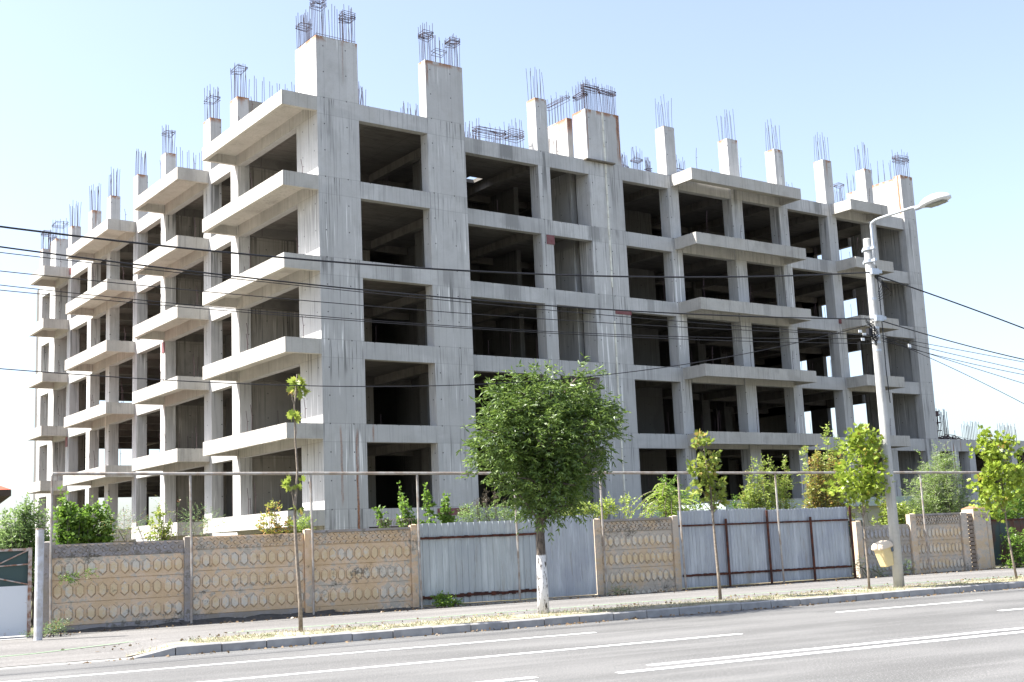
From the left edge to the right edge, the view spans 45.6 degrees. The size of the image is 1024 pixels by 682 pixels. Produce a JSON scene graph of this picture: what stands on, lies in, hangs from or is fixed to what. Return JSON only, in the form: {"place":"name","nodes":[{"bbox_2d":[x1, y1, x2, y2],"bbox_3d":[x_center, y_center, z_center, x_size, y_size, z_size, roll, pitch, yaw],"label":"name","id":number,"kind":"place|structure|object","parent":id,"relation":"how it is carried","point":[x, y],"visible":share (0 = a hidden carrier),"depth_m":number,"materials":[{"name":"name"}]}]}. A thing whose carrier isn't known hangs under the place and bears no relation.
{"place":"outdoors","nodes":[
{"label":"outdoors","id":0,"kind":"place"},
{"bbox_2d":[0,635,26,639],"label":"driveway","id":1,"kind":"structure","parent":0,"point":[13,637],"depth_m":23.88,"materials":[{"name":"concrete"}]},
{"bbox_2d":[0,657,132,667],"bbox_3d":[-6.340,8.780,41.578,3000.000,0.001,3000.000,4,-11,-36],"label":"curb","id":2,"kind":"structure","parent":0,"point":[64,662],"depth_m":20.09,"materials":[{"name":"paint"}]},
{"bbox_2d":[0,588,1023,681],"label":"road","id":3,"kind":"structure","parent":0,"point":[997,658],"depth_m":17.25,"materials":[{"name":"grey asphalt"}]},
{"bbox_2d":[0,581,1023,668],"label":"kerb","id":4,"kind":"structure","parent":3,"relation":"on","point":[332,638],"depth_m":22.61,"materials":[{"name":"concrete"}]},
{"bbox_2d":[4,600,1023,681],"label":"road markings","id":5,"kind":"object","parent":3,"relation":"on","point":[625,644],"visible":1,"depth_m":16.67,"materials":[{"name":"paint"}]},
{"bbox_2d":[0,566,1023,666],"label":"pavement","id":6,"kind":"structure","parent":0,"point":[29,645],"depth_m":25.06,"materials":[{"name":"concrete"}]},
{"bbox_2d":[0,547,31,636],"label":"metal yard gate","id":7,"kind":"structure","parent":6,"relation":"on","point":[15,592],"depth_m":24.27,"materials":[{"name":"white metal"}]},
{"bbox_2d":[34,528,44,640],"bbox_3d":[-8.972,4.654,23.085,0.164,2.173,0.164,2,-10,-26],"label":"white steel post","id":8,"kind":"object","parent":6,"relation":"on","point":[38,592],"visible":0.83,"depth_m":23.03,"materials":[{"name":"metal"}]},
{"bbox_2d":[21,616,73,637],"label":"weed","id":9,"kind":"object","parent":6,"relation":"on","point":[54,630],"visible":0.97,"depth_m":23.70,"materials":[{"name":"green plant"}]},
{"bbox_2d":[43,524,418,632],"bbox_3d":[-5.895,5.284,26.595,8.190,2.266,0.160,2,-10,-26],"label":"precast fence","id":10,"kind":"object","parent":6,"relation":"on","point":[141,583],"visible":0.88,"depth_m":26.46,"materials":[{"name":"paint"}]},
{"bbox_2d":[59,567,98,585],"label":"weed","id":11,"kind":"object","parent":10,"relation":"attached to","point":[71,579],"visible":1,"depth_m":24.88,"materials":[{"name":"green plant"}]},
{"bbox_2d":[374,518,416,526],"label":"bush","id":12,"kind":"object","parent":10,"relation":"on","point":[393,522],"visible":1,"depth_m":28.34,"materials":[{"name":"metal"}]},
{"bbox_2d":[52,607,420,634],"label":"asphalt berm","id":13,"kind":"structure","parent":6,"relation":"on","point":[250,618],"depth_m":26.23,"materials":[{"name":"grey asphalt"}]},
{"bbox_2d":[430,590,464,607],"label":"weed","id":14,"kind":"object","parent":6,"relation":"on","point":[440,597],"visible":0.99,"depth_m":28.14,"materials":[{"name":"green plant"}]},
{"bbox_2d":[417,515,601,607],"bbox_3d":[-0.034,5.279,29.413,4.900,2.009,0.082,2,-10,-26],"label":"corrugated fence","id":15,"kind":"object","parent":6,"relation":"on","point":[471,562],"visible":0.84,"depth_m":29.32,"materials":[{"name":"metal"}]},
{"bbox_2d":[0,575,1021,656],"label":"cycle path line","id":16,"kind":"object","parent":6,"relation":"on","point":[470,614],"visible":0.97,"depth_m":24.79,"materials":[{"name":"paint"}]},
{"bbox_2d":[49,471,1003,632],"bbox_3d":[7.340,4.904,32.930,37.279,3.284,0.071,2,-10,-26],"label":"steel pipe frame","id":17,"kind":"object","parent":6,"relation":"on","point":[310,474],"visible":0.81,"depth_m":28.22,"materials":[{"name":"grey metal"}]},
{"bbox_2d":[44,567,1023,663],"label":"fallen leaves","id":18,"kind":"object","parent":6,"relation":"on","point":[556,609],"visible":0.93,"depth_m":25.65,"materials":[{"name":"plant"}]},
{"bbox_2d":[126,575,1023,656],"bbox_3d":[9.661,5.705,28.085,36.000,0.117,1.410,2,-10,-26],"label":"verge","id":19,"kind":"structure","parent":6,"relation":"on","point":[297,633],"depth_m":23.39,"materials":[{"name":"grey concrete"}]},
{"bbox_2d":[281,374,311,631],"bbox_3d":[-3.948,2.946,22.380,0.607,4.791,0.480,2,-10,-26],"label":"sapling","id":20,"kind":"object","parent":19,"relation":"on","point":[297,392],"visible":0.98,"depth_m":22.38,"materials":[{"name":"plant"}]},
{"bbox_2d":[455,352,632,613],"bbox_3d":[0.733,2.848,24.755,4.110,5.343,2.714,2,-10,-26],"label":"street tree","id":21,"kind":"object","parent":19,"relation":"on","point":[557,452],"visible":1,"depth_m":24.43,"materials":[{"name":"green plant"}]},
{"bbox_2d":[821,423,895,588],"bbox_3d":[8.104,3.794,28.038,1.866,3.886,1.290,2,-10,-26],"label":"sapling","id":22,"kind":"object","parent":19,"relation":"on","point":[867,485],"visible":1,"depth_m":28.07,"materials":[{"name":"green plant"}]},
{"bbox_2d":[966,424,1023,578],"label":"sapling","id":23,"kind":"object","parent":19,"relation":"on","point":[1013,474],"visible":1,"depth_m":29.59,"materials":[{"name":"green plant"}]},
{"bbox_2d":[607,583,639,594],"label":"weed","id":24,"kind":"object","parent":6,"relation":"on","point":[615,592],"visible":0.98,"depth_m":30.26,"materials":[{"name":"green plant"}]},
{"bbox_2d":[593,515,682,595],"bbox_3d":[3.200,5.589,31.013,2.500,2.201,0.160,2,-10,-26],"label":"precast fence","id":25,"kind":"object","parent":6,"relation":"on","point":[642,555],"visible":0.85,"depth_m":31.02,"materials":[{"name":"paint"}]},
{"bbox_2d":[686,429,730,599],"bbox_3d":[4.317,3.765,26.489,1.110,3.776,0.694,2,-10,-26],"label":"sapling","id":26,"kind":"object","parent":6,"relation":"on","point":[706,476],"visible":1,"depth_m":26.55,"materials":[{"name":"green plant"}]},
{"bbox_2d":[677,505,858,589],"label":"corrugated gate","id":27,"kind":"structure","parent":6,"relation":"on","point":[815,542],"depth_m":32.77,"materials":[{"name":"metal"}]},
{"bbox_2d":[852,521,912,577],"bbox_3d":[10.561,6.084,34.542,2.000,2.006,0.160,2,-10,-26],"label":"precast fence","id":28,"kind":"object","parent":6,"relation":"on","point":[875,533],"visible":0.41,"depth_m":34.39,"materials":[{"name":"paint"}]},
{"bbox_2d":[853,552,915,577],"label":"weed","id":29,"kind":"object","parent":6,"relation":"on","point":[905,565],"visible":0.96,"depth_m":33.84,"materials":[{"name":"green plant"}]},
{"bbox_2d":[858,192,951,587],"bbox_3d":[9.066,1.188,27.562,1.526,8.785,2.761,-1,-9,-8],"label":"street lamp","id":30,"kind":"object","parent":6,"relation":"on","point":[929,201],"visible":0.99,"depth_m":28.54,"materials":[{"name":"concrete"}]},
{"bbox_2d":[0,325,866,386],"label":"overhead cable","id":31,"kind":"object","parent":30,"relation":"attached to","point":[410,386],"visible":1,"depth_m":23.23,"materials":[{"name":"black rubber"}]},
{"bbox_2d":[1,271,867,334],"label":"overhead cable","id":32,"kind":"object","parent":30,"relation":"attached to","point":[399,308],"visible":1,"depth_m":23.47,"materials":[{"name":"black rubber"}]},
{"bbox_2d":[0,226,869,277],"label":"overhead cable","id":33,"kind":"object","parent":30,"relation":"attached to","point":[39,231],"visible":1,"depth_m":23.75,"materials":[{"name":"black rubber"}]},
{"bbox_2d":[1,285,871,338],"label":"overhead cable","id":34,"kind":"object","parent":30,"relation":"attached to","point":[425,324],"visible":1,"depth_m":23.69,"materials":[{"name":"black rubber"}]},
{"bbox_2d":[0,246,873,319],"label":"overhead cable","id":35,"kind":"object","parent":30,"relation":"attached to","point":[412,294],"visible":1,"depth_m":23.60,"materials":[{"name":"black rubber"}]},
{"bbox_2d":[0,252,873,335],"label":"overhead cable","id":36,"kind":"object","parent":30,"relation":"attached to","point":[415,297],"visible":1,"depth_m":23.59,"materials":[{"name":"black rubber"}]},
{"bbox_2d":[0,290,875,343],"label":"overhead cable","id":37,"kind":"object","parent":30,"relation":"attached to","point":[410,324],"visible":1,"depth_m":23.47,"materials":[{"name":"black rubber"}]},
{"bbox_2d":[871,540,893,566],"bbox_3d":[8.608,4.893,28.075,0.468,0.580,0.369,-12,-4,-28],"label":"litter bin","id":38,"kind":"object","parent":30,"relation":"attached to","point":[883,550],"visible":1,"depth_m":27.94,"materials":[{"name":"yellow plastic"}]},
{"bbox_2d":[875,275,1023,328],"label":"overhead cable","id":39,"kind":"object","parent":30,"relation":"attached to","point":[950,301],"visible":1,"depth_m":30.02,"materials":[{"name":"black rubber"}]},
{"bbox_2d":[881,335,1022,361],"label":"overhead cable","id":40,"kind":"object","parent":30,"relation":"attached to","point":[952,348],"visible":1,"depth_m":29.77,"materials":[{"name":"black rubber"}]},
{"bbox_2d":[881,336,1023,403],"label":"overhead cable","id":41,"kind":"object","parent":30,"relation":"attached to","point":[959,371],"visible":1,"depth_m":29.76,"materials":[{"name":"black rubber"}]},
{"bbox_2d":[881,338,1023,383],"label":"overhead cable","id":42,"kind":"object","parent":30,"relation":"attached to","point":[953,361],"visible":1,"depth_m":29.77,"materials":[{"name":"black rubber"}]},
{"bbox_2d":[882,321,1023,359],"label":"overhead cable","id":43,"kind":"object","parent":30,"relation":"attached to","point":[952,341],"visible":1,"depth_m":29.80,"materials":[{"name":"black rubber"}]},
{"bbox_2d":[882,337,1023,370],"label":"overhead cable","id":44,"kind":"object","parent":30,"relation":"attached to","point":[951,353],"visible":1,"depth_m":29.76,"materials":[{"name":"black rubber"}]},
{"bbox_2d":[884,341,1023,374],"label":"overhead cable","id":45,"kind":"object","parent":30,"relation":"attached to","point":[954,359],"visible":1,"depth_m":29.74,"materials":[{"name":"black rubber"}]},
{"bbox_2d":[905,512,971,573],"bbox_3d":[12.478,6.099,35.483,2.230,2.181,0.160,2,-10,-26],"label":"precast fence","id":46,"kind":"object","parent":6,"relation":"on","point":[948,541],"visible":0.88,"depth_m":35.50,"materials":[{"name":"paint"}]},
{"bbox_2d":[961,506,990,569],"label":"gate pillar","id":47,"kind":"structure","parent":6,"relation":"on","point":[979,542],"depth_m":36.04,"materials":[{"name":"paint"}]},
{"bbox_2d":[985,510,1023,568],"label":"dark sheet fence","id":48,"kind":"object","parent":6,"relation":"on","point":[995,528],"visible":0.64,"depth_m":36.60,"materials":[{"name":"metal"}]},
{"bbox_2d":[997,527,1023,568],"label":"creeper","id":49,"kind":"object","parent":6,"relation":"on","point":[1018,555],"visible":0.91,"depth_m":36.08,"materials":[{"name":"green plant"}]},
{"bbox_2d":[0,0,1023,537],"label":"sky","id":50,"kind":"structure","parent":0,"point":[86,85],"materials":[{"name":"blue"}]},
{"bbox_2d":[31,564,1008,632],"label":"building site ground","id":51,"kind":"structure","parent":0,"point":[997,566],"depth_m":32.61,"materials":[{"name":"soil"}]},
{"bbox_2d":[0,486,10,503],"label":"red roof house","id":52,"kind":"structure","parent":51,"relation":"on","point":[5,493],"depth_m":48.84,"materials":[{"name":"tile"}]},
{"bbox_2d":[0,492,55,626],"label":"bush","id":53,"kind":"object","parent":51,"relation":"on","point":[21,531],"visible":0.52,"depth_m":28.91,"materials":[{"name":"green plant"}]},
{"bbox_2d":[48,485,117,544],"bbox_3d":[-9.888,4.955,28.117,1.623,3.291,1.096,2,-10,-26],"label":"bush","id":54,"kind":"object","parent":51,"relation":"on","point":[77,529],"visible":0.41,"depth_m":28.06,"materials":[{"name":"green plant"}]},
{"bbox_2d":[144,505,175,540],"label":"bush","id":55,"kind":"object","parent":51,"relation":"on","point":[166,531],"visible":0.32,"depth_m":28.45,"materials":[{"name":"green plant"}]},
{"bbox_2d":[97,495,231,542],"bbox_3d":[-8.018,5.035,28.102,3.171,2.970,1.048,2,-10,-26],"label":"bush","id":56,"kind":"object","parent":51,"relation":"on","point":[167,512],"visible":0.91,"depth_m":28.26,"materials":[{"name":"green plant"}]},
{"bbox_2d":[255,500,293,533],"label":"bush","id":57,"kind":"object","parent":51,"relation":"on","point":[263,523],"visible":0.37,"depth_m":29.14,"materials":[{"name":"green plant"}]},
{"bbox_2d":[285,513,316,532],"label":"bush","id":58,"kind":"object","parent":51,"relation":"on","point":[301,526],"visible":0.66,"depth_m":29.22,"materials":[{"name":"green plant"}]},
{"bbox_2d":[371,480,458,605],"bbox_3d":[-2.352,5.066,30.430,2.484,3.160,0.731,2,-10,-26],"label":"bush","id":59,"kind":"object","parent":51,"relation":"on","point":[446,517],"visible":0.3,"depth_m":30.57,"materials":[{"name":"green plant"}]},
{"bbox_2d":[25,0,943,576],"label":"unfinished building","id":60,"kind":"structure","parent":51,"relation":"on","point":[321,162],"depth_m":54.05,"materials":[{"name":"concrete"}]},
{"bbox_2d":[456,500,522,522],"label":"bush","id":61,"kind":"object","parent":51,"relation":"on","point":[481,519],"visible":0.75,"depth_m":31.55,"materials":[{"name":"green plant"}]},
{"bbox_2d":[472,486,508,521],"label":"bush","id":62,"kind":"object","parent":51,"relation":"on","point":[495,497],"visible":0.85,"depth_m":31.57,"materials":[{"name":"green plant"}]},
{"bbox_2d":[561,492,636,518],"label":"bush","id":63,"kind":"object","parent":51,"relation":"on","point":[611,503],"visible":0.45,"depth_m":33.14,"materials":[{"name":"green plant"}]},
{"bbox_2d":[624,482,708,517],"bbox_3d":[4.413,5.437,33.963,2.407,2.969,1.565,2,-10,-26],"label":"tree of heaven","id":64,"kind":"object","parent":51,"relation":"on","point":[665,501],"visible":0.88,"depth_m":33.94,"materials":[{"name":"green plant"}]},
{"bbox_2d":[654,474,743,516],"bbox_3d":[5.769,5.556,36.177,3.458,3.339,1.215,2,-10,-26],"label":"bush","id":65,"kind":"object","parent":51,"relation":"on","point":[685,493],"visible":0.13,"depth_m":36.11,"materials":[{"name":"green plant"}]},
{"bbox_2d":[737,454,797,509],"bbox_3d":[7.568,5.213,36.081,2.276,3.826,1.143,2,-10,-26],"label":"bush","id":66,"kind":"object","parent":51,"relation":"on","point":[751,497],"visible":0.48,"depth_m":36.14,"materials":[{"name":"green plant"}]},
{"bbox_2d":[678,496,936,571],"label":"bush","id":67,"kind":"object","parent":51,"relation":"on","point":[873,507],"visible":0.03,"depth_m":40.30,"materials":[{"name":"green plant"}]},
{"bbox_2d":[801,444,854,573],"bbox_3d":[9.614,5.156,37.084,1.899,4.075,1.066,2,-10,-26],"label":"bush","id":68,"kind":"object","parent":51,"relation":"on","point":[817,497],"visible":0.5,"depth_m":37.02,"materials":[{"name":"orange plant"}]},
{"bbox_2d":[796,422,872,548],"bbox_3d":[10.156,4.901,37.968,2.955,4.812,0.773,2,-10,-26],"label":"bush","id":69,"kind":"object","parent":51,"relation":"on","point":[827,443],"visible":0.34,"depth_m":38.19,"materials":[{"name":"green plant"}]},
{"bbox_2d":[869,490,915,524],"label":"bush","id":70,"kind":"object","parent":51,"relation":"on","point":[901,516],"visible":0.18,"depth_m":37.14,"materials":[{"name":"green plant"}]},
{"bbox_2d":[809,409,1023,518],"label":"unfinished annex","id":71,"kind":"object","parent":51,"relation":"on","point":[962,452],"visible":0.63,"depth_m":66.39,"materials":[{"name":"concrete"}]},
{"bbox_2d":[899,440,977,513],"bbox_3d":[13.936,5.310,39.739,3.096,4.261,2.047,-2,-9,-1],"label":"bush","id":72,"kind":"object","parent":51,"relation":"on","point":[950,503],"visible":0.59,"depth_m":39.71,"materials":[{"name":"green plant"}]},
{"bbox_2d":[977,481,1023,518],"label":"bush","id":73,"kind":"object","parent":51,"relation":"on","point":[1010,513],"visible":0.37,"depth_m":40.28,"materials":[{"name":"green plant"}]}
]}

